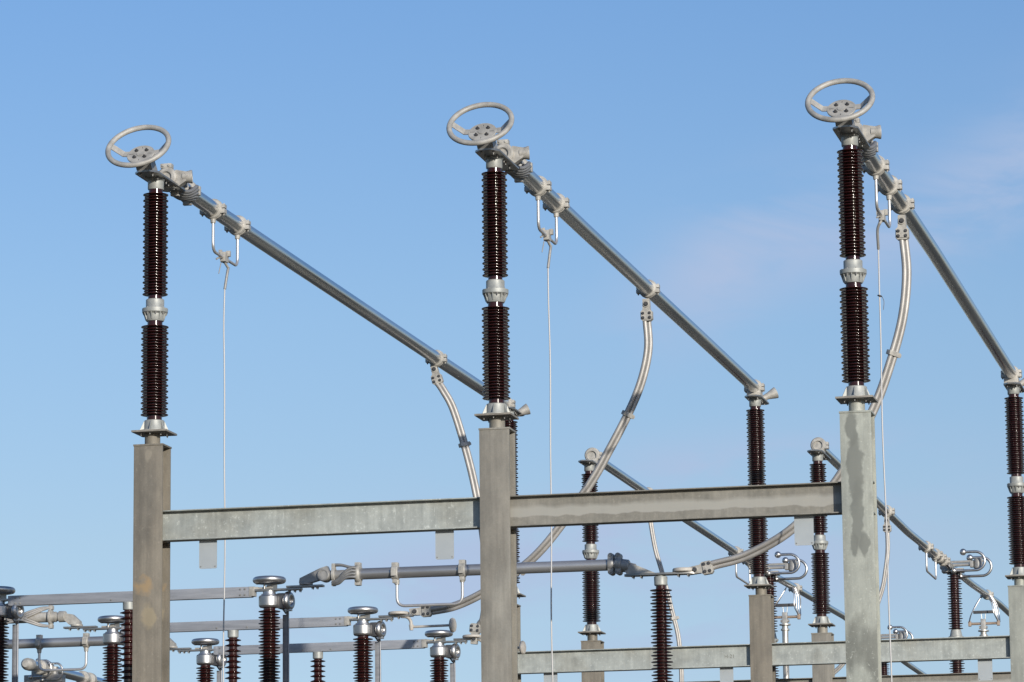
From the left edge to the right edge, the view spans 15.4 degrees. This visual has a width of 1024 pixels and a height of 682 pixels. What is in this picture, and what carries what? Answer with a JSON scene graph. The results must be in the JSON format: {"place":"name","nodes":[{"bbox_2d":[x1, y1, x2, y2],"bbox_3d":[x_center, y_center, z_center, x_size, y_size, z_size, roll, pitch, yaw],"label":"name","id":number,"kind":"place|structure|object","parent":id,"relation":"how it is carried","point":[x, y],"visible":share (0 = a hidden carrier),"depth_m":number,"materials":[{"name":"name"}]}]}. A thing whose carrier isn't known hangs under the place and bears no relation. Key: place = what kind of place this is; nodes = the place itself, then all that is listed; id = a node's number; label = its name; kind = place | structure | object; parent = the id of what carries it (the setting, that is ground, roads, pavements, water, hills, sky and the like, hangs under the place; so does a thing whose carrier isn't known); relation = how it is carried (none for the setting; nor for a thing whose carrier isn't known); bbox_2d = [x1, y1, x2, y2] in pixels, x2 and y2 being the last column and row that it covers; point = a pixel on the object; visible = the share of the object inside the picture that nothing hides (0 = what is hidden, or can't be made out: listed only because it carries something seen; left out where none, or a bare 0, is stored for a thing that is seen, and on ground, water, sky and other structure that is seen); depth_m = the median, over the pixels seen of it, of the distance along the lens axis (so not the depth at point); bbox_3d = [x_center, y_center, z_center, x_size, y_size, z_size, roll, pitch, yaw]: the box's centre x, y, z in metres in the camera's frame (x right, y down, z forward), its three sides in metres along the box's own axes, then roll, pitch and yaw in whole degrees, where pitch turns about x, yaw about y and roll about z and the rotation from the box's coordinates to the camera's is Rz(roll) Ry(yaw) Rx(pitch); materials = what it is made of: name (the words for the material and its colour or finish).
{"place":"outdoors","nodes":[
{"label":"outdoors","id":0,"kind":"place"},
{"bbox_2d":[0,0,1023,681],"label":"sky","id":1,"kind":"structure","parent":0,"point":[682,132],"materials":[{"name":"blue"}]},
{"label":"ground","id":2,"kind":"structure","parent":0,"visible":0},
{"bbox_2d":[21,658,105,681],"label":"tube bar","id":3,"kind":"object","parent":2,"relation":"on","point":[37,673],"visible":0.88,"depth_m":67.54,"materials":[{"name":"metal"}]},
{"bbox_2d":[132,433,171,681],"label":"steel column","id":4,"kind":"structure","parent":2,"relation":"on","point":[151,578],"depth_m":42.48,"materials":[{"name":"grey metal"}]},
{"bbox_2d":[105,125,184,437],"bbox_3d":[-4.097,-0.672,43.061,0.766,3.540,1.537,-3,-10,13],"label":"post insulator","id":5,"kind":"object","parent":4,"relation":"on","point":[154,344],"visible":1,"depth_m":42.98,"materials":[{"name":"ceramic"}]},
{"bbox_2d":[163,497,479,541],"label":"cross beam","id":6,"kind":"structure","parent":4,"relation":"attached to","point":[349,518],"depth_m":42.19,"materials":[{"name":"grey metal"}]},
{"bbox_2d":[199,540,216,568],"bbox_3d":[-3.411,2.393,42.471,0.208,0.323,0.013,-3,-10,13],"label":"hanging plate","id":7,"kind":"object","parent":6,"relation":"hanging from","point":[207,554],"visible":1,"depth_m":42.47,"materials":[{"name":"metal"}]},
{"bbox_2d":[435,530,453,559],"bbox_3d":[-0.745,2.254,41.858,0.210,0.323,0.013,-3,-10,13],"label":"hanging plate","id":8,"kind":"object","parent":6,"relation":"hanging from","point":[444,544],"visible":1,"depth_m":41.86,"materials":[{"name":"metal"}]},
{"bbox_2d":[0,566,329,681],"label":"break disconnector","id":9,"kind":"object","parent":2,"relation":"on","point":[270,600],"visible":0.93,"depth_m":47.18,"materials":[{"name":"metal"}]},
{"bbox_2d":[317,553,654,606],"bbox_3d":[-0.325,2.940,46.396,4.258,0.576,0.247,-3,-10,13],"label":"horizontal tube bar","id":10,"kind":"object","parent":9,"relation":"attached to","point":[616,563],"visible":0.99,"depth_m":46.46,"materials":[{"name":"metal"}]},
{"bbox_2d":[63,606,456,681],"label":"break disconnector","id":11,"kind":"object","parent":2,"relation":"on","point":[363,628],"visible":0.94,"depth_m":51.40,"materials":[{"name":"metal"}]},
{"bbox_2d":[4,605,69,628],"bbox_3d":[-7.524,3.870,52.504,3.018,0.320,0.233,-3,-10,13],"label":"horizontal tube bar","id":12,"kind":"object","parent":11,"relation":"attached to","point":[36,616],"visible":0.85,"depth_m":52.20,"materials":[{"name":"metal"}]},
{"bbox_2d":[170,630,525,681],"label":"break disconnector","id":13,"kind":"object","parent":2,"relation":"on","point":[440,651],"visible":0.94,"depth_m":55.48,"materials":[{"name":"metal"}]},
{"bbox_2d":[4,633,106,671],"bbox_3d":[-7.061,4.667,56.570,4.018,0.554,0.215,-3,-10,13],"label":"horizontal tube bar","id":14,"kind":"object","parent":13,"relation":"attached to","point":[86,641],"visible":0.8,"depth_m":56.47,"materials":[{"name":"metal"}]},
{"bbox_2d":[478,416,517,681],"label":"steel column","id":15,"kind":"structure","parent":2,"relation":"on","point":[498,575],"depth_m":41.56,"materials":[{"name":"grey metal"}]},
{"bbox_2d":[446,102,518,422],"bbox_3d":[-0.218,-0.875,42.169,0.766,3.540,1.537,-3,-10,13],"label":"post insulator","id":16,"kind":"object","parent":15,"relation":"on","point":[483,137],"visible":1,"depth_m":42.09,"materials":[{"name":"ceramic"}]},
{"bbox_2d":[517,604,520,681],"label":"steel column","id":17,"kind":"structure","parent":2,"relation":"on","point":[518,629],"depth_m":59.46,"materials":[{"name":"grey metal"}]},
{"bbox_2d":[505,406,525,598],"bbox_3d":[-0.004,2.589,59.865,0.410,3.004,0.920,-3,-10,13],"label":"post insulator","id":18,"kind":"object","parent":17,"relation":"on","point":[512,424],"visible":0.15,"depth_m":59.80,"materials":[{"name":"ceramic"}]},
{"bbox_2d":[160,163,530,415],"bbox_3d":[-1.914,-0.222,52.069,0.468,0.703,17.528,-3,-10,13],"label":"overhead tube bar","id":19,"kind":"object","parent":18,"relation":"on","point":[215,210],"visible":0.88,"depth_m":48.66,"materials":[{"name":"metal"}]},
{"bbox_2d":[216,250,230,681],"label":"earthing wire","id":20,"kind":"object","parent":19,"relation":"hanging from","point":[225,259],"visible":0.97,"depth_m":45.54,"materials":[{"name":"metal"}]},
{"bbox_2d":[430,365,480,644],"bbox_3d":[-0.730,2.371,55.395,0.902,4.143,0.245,-2,-10,8],"label":"jumper cable","id":21,"kind":"object","parent":19,"relation":"hanging from","point":[464,444],"visible":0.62,"depth_m":55.50,"materials":[{"name":"metal"}]},
{"bbox_2d":[518,644,749,673],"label":"cross beam","id":22,"kind":"structure","parent":17,"relation":"attached to","point":[638,659],"depth_m":58.78,"materials":[{"name":"metal"}]},
{"bbox_2d":[544,673,557,681],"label":"hanging plate","id":23,"kind":"object","parent":22,"relation":"hanging from","point":[547,677],"visible":1,"depth_m":59.06,"materials":[{"name":"metal"}]},
{"bbox_2d":[720,667,733,681],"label":"hanging plate","id":24,"kind":"object","parent":22,"relation":"hanging from","point":[726,674],"visible":1,"depth_m":58.42,"materials":[{"name":"metal"}]},
{"bbox_2d":[581,633,604,681],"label":"steel column","id":25,"kind":"structure","parent":2,"relation":"on","point":[592,642],"depth_m":65.09,"materials":[{"name":"grey metal"}]},
{"bbox_2d":[578,460,605,635],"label":"post insulator","id":26,"kind":"object","parent":25,"relation":"on","point":[591,586],"visible":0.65,"depth_m":65.39,"materials":[{"name":"ceramic"}]},
{"bbox_2d":[585,447,925,673],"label":"overhead tube bar","id":27,"kind":"object","parent":26,"relation":"on","point":[593,454],"visible":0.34,"depth_m":77.56,"materials":[{"name":"metal"}]},
{"bbox_2d":[649,523,683,681],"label":"jumper cable","id":28,"kind":"object","parent":27,"relation":"hanging from","point":[674,618],"visible":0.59,"depth_m":70.41,"materials":[{"name":"metal"}]},
{"bbox_2d":[774,587,800,678],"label":"hanging contact","id":29,"kind":"object","parent":27,"relation":"hanging from","point":[784,617],"visible":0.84,"depth_m":86.83,"materials":[{"name":"metal"}]},
{"bbox_2d":[624,567,693,681],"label":"post insulator","id":30,"kind":"object","parent":2,"relation":"on","point":[661,606],"visible":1,"depth_m":45.74,"materials":[{"name":"brown ceramic"}]},
{"bbox_2d":[748,586,775,681],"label":"steel column","id":31,"kind":"structure","parent":2,"relation":"on","point":[761,622],"depth_m":58.29,"materials":[{"name":"grey metal"}]},
{"bbox_2d":[744,394,773,589],"bbox_3d":[3.846,2.388,58.980,0.410,3.004,0.920,-3,-10,13],"label":"post insulator","id":32,"kind":"object","parent":31,"relation":"on","point":[757,529],"visible":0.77,"depth_m":58.80,"materials":[{"name":"ceramic"}]},
{"bbox_2d":[497,139,778,399],"bbox_3d":[1.978,-0.458,51.179,0.468,0.695,17.528,-3,-10,13],"label":"overhead tube bar","id":33,"kind":"object","parent":32,"relation":"on","point":[539,188],"visible":0.95,"depth_m":48.23,"materials":[{"name":"metal"}]},
{"bbox_2d":[409,298,652,616],"bbox_3d":[0.259,1.582,50.980,3.444,4.164,0.176,-3,-11,16],"label":"jumper cable","id":34,"kind":"object","parent":33,"relation":"hanging from","point":[540,550],"visible":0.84,"depth_m":50.71,"materials":[{"name":"metal"}]},
{"bbox_2d":[540,228,553,681],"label":"earthing wire","id":35,"kind":"object","parent":33,"relation":"hanging from","point":[549,233],"visible":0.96,"depth_m":44.63,"materials":[{"name":"metal"}]},
{"bbox_2d":[764,551,807,678],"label":"pantograph disconnector","id":36,"kind":"object","parent":2,"relation":"on","point":[792,566],"visible":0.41,"depth_m":83.65,"materials":[{"name":"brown metal"}]},
{"bbox_2d":[811,625,834,681],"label":"steel column","id":37,"kind":"structure","parent":2,"relation":"on","point":[823,673],"depth_m":64.14,"materials":[{"name":"grey metal"}]},
{"bbox_2d":[688,678,812,681],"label":"cross beam","id":38,"kind":"structure","parent":37,"relation":"attached to","point":[795,680],"depth_m":64.31,"materials":[{"name":"grey metal"}]},
{"bbox_2d":[807,449,834,627],"bbox_3d":[5.293,3.425,64.809,0.410,3.004,1.170,-3,-10,13],"label":"post insulator","id":39,"kind":"object","parent":37,"relation":"on","point":[819,565],"visible":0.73,"depth_m":64.51,"materials":[{"name":"ceramic"}]},
{"bbox_2d":[810,437,1008,616],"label":"overhead tube bar","id":40,"kind":"object","parent":39,"relation":"on","point":[939,557],"visible":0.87,"depth_m":78.76,"materials":[{"name":"metal"}]},
{"bbox_2d":[835,517,891,673],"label":"jumper cable","id":41,"kind":"object","parent":40,"relation":"hanging from","point":[839,667],"visible":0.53,"depth_m":73.37,"materials":[{"name":"metal"}]},
{"bbox_2d":[968,595,999,635],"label":"hanging contact","id":42,"kind":"object","parent":40,"relation":"hanging from","point":[983,623],"visible":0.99,"depth_m":90.30,"materials":[{"name":"metal"}]},
{"bbox_2d":[833,671,1010,681],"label":"cross beam","id":43,"kind":"structure","parent":37,"relation":"attached to","point":[973,677],"depth_m":63.71,"materials":[{"name":"grey metal"}]},
{"bbox_2d":[839,399,881,681],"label":"steel column","id":44,"kind":"structure","parent":2,"relation":"on","point":[860,547],"depth_m":40.64,"materials":[{"name":"grey metal"}]},
{"bbox_2d":[510,481,841,527],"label":"cross beam","id":45,"kind":"structure","parent":44,"relation":"attached to","point":[687,504],"depth_m":41.29,"materials":[{"name":"grey metal"}]},
{"bbox_2d":[794,515,813,545],"bbox_3d":[3.160,2.050,40.959,0.210,0.323,0.013,-3,-10,13],"label":"hanging plate","id":46,"kind":"object","parent":45,"relation":"hanging from","point":[803,530],"visible":1,"depth_m":40.96,"materials":[{"name":"metal"}]},
{"bbox_2d":[805,78,877,405],"bbox_3d":[3.689,-1.078,41.270,0.766,3.540,1.537,-3,-10,13],"label":"post insulator","id":47,"kind":"object","parent":44,"relation":"on","point":[853,273],"visible":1,"depth_m":41.19,"materials":[{"name":"ceramic"}]},
{"bbox_2d":[881,625,913,674],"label":"pantograph disconnector","id":48,"kind":"object","parent":2,"relation":"on","point":[900,635],"visible":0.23,"depth_m":105.21,"materials":[{"name":"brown metal"}]},
{"bbox_2d":[940,549,992,672],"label":"pantograph disconnector","id":49,"kind":"object","parent":2,"relation":"on","point":[956,575],"visible":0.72,"depth_m":83.47,"materials":[{"name":"brown ceramic"}]},
{"bbox_2d":[1008,577,1023,681],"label":"steel column","id":50,"kind":"structure","parent":2,"relation":"on","point":[1016,606],"depth_m":57.40,"materials":[{"name":"grey metal"}]},
{"bbox_2d":[772,635,1009,665],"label":"cross beam","id":51,"kind":"structure","parent":50,"relation":"attached to","point":[902,650],"depth_m":57.80,"materials":[{"name":"grey metal"}]},
{"bbox_2d":[978,659,992,680],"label":"hanging plate","id":52,"kind":"object","parent":51,"relation":"hanging from","point":[985,671],"visible":1,"depth_m":57.52,"materials":[{"name":"metal"}]},
{"bbox_2d":[1003,382,1023,579],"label":"post insulator","id":53,"kind":"object","parent":50,"relation":"on","point":[1014,437],"visible":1,"depth_m":57.87,"materials":[{"name":"ceramic"}]},
{"bbox_2d":[854,118,1023,385],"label":"overhead tube bar","id":54,"kind":"object","parent":53,"relation":"on","point":[876,166],"visible":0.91,"depth_m":47.28,"materials":[{"name":"metal"}]},
{"bbox_2d":[689,215,911,574],"bbox_3d":[3.472,0.661,45.812,2.840,4.252,0.184,-4,-11,17],"label":"jumper cable","id":55,"kind":"object","parent":54,"relation":"hanging from","point":[902,237],"visible":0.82,"depth_m":45.62,"materials":[{"name":"metal"}]},
{"bbox_2d":[876,208,891,681],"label":"earthing wire","id":56,"kind":"object","parent":54,"relation":"hanging from","point":[884,212],"visible":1,"depth_m":43.58,"materials":[{"name":"metal"}]}
]}

